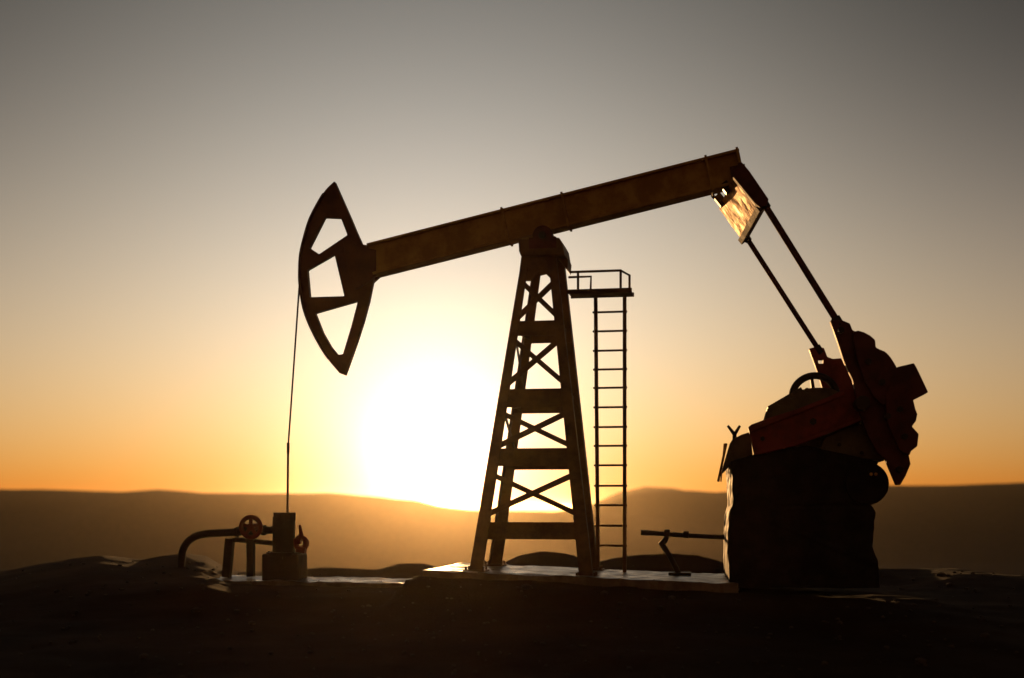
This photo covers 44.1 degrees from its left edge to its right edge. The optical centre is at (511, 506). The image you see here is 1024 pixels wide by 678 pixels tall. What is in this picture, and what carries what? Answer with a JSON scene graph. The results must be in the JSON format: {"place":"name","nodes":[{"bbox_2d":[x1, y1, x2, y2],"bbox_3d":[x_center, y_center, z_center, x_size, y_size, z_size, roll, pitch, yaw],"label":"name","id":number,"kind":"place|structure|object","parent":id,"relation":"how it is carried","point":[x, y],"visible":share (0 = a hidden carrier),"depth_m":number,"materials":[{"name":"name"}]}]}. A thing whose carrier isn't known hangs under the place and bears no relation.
{"place":"outdoors","nodes":[
{"label":"outdoors","id":0,"kind":"place"},
{"bbox_2d":[0,489,723,570],"bbox_3d":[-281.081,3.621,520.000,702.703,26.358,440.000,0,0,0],"label":"hills","id":1,"kind":"structure","parent":0,"point":[39,526],"depth_m":428.28,"materials":[{"name":"brown soil"}]},
{"bbox_2d":[0,507,1023,677],"bbox_3d":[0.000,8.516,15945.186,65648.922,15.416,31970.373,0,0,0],"label":"ground","id":2,"kind":"structure","parent":0,"point":[808,643],"depth_m":15.83,"materials":[{"name":"brown soil"}]},
{"bbox_2d":[216,575,411,587],"bbox_3d":[-3.104,1.270,20.102,3.592,0.281,1.370,0,0,10],"label":"concrete pad","id":3,"kind":"object","parent":2,"relation":"on","point":[351,582],"visible":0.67,"depth_m":19.60,"materials":[{"name":"grey concrete"}]},
{"bbox_2d":[177,512,308,579],"bbox_3d":[-4.321,0.679,20.232,2.238,1.163,0.559,0,0,10],"label":"wellhead","id":4,"kind":"object","parent":3,"relation":"on","point":[284,560],"visible":0.98,"depth_m":19.99,"materials":[{"name":"black paint"}]},
{"bbox_2d":[0,561,1022,677],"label":"loose stones","id":5,"kind":"object","parent":2,"relation":"on","point":[526,586],"visible":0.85,"depth_m":15.76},
{"bbox_2d":[423,563,739,592],"bbox_3d":[1.150,1.171,19.332,4.595,0.484,2.399,0,0,10],"label":"concrete pad","id":6,"kind":"object","parent":2,"relation":"on","point":[709,582],"visible":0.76,"depth_m":18.36,"materials":[{"name":"grey concrete"}]},
{"bbox_2d":[286,147,927,576],"bbox_3d":[1.138,-2.118,19.265,9.610,6.411,2.770,0,0,10],"label":"pump jack","id":7,"kind":"object","parent":6,"relation":"on","point":[870,387],"visible":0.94,"depth_m":19.02,"materials":[{"name":"paint"}]},
{"bbox_2d":[641,529,723,575],"bbox_3d":[2.679,0.714,19.354,1.403,0.725,0.260,0,0,10],"label":"lever stand","id":8,"kind":"object","parent":6,"relation":"on","point":[666,533],"visible":0.96,"depth_m":19.35,"materials":[{"name":"metal"}]},
{"bbox_2d":[717,422,888,588],"bbox_3d":[4.233,-0.003,18.672,2.366,2.367,2.036,0,0,10],"label":"gearbox pedestal","id":9,"kind":"object","parent":2,"relation":"on","point":[803,517],"visible":0.98,"depth_m":17.77,"materials":[{"name":"concrete"}]},
{"bbox_2d":[0,0,1023,506],"label":"sky","id":10,"kind":"structure","parent":0,"point":[165,165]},
{"bbox_2d":[557,487,680,511],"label":"hills","id":11,"kind":"structure","parent":0,"point":[613,497],"depth_m":934.35,"materials":[{"name":"brown soil"}]},
{"bbox_2d":[592,482,1023,562],"bbox_3d":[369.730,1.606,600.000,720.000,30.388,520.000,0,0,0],"label":"hills","id":12,"kind":"structure","parent":0,"point":[976,523],"depth_m":498.09,"materials":[{"name":"brown soil"}]}
]}

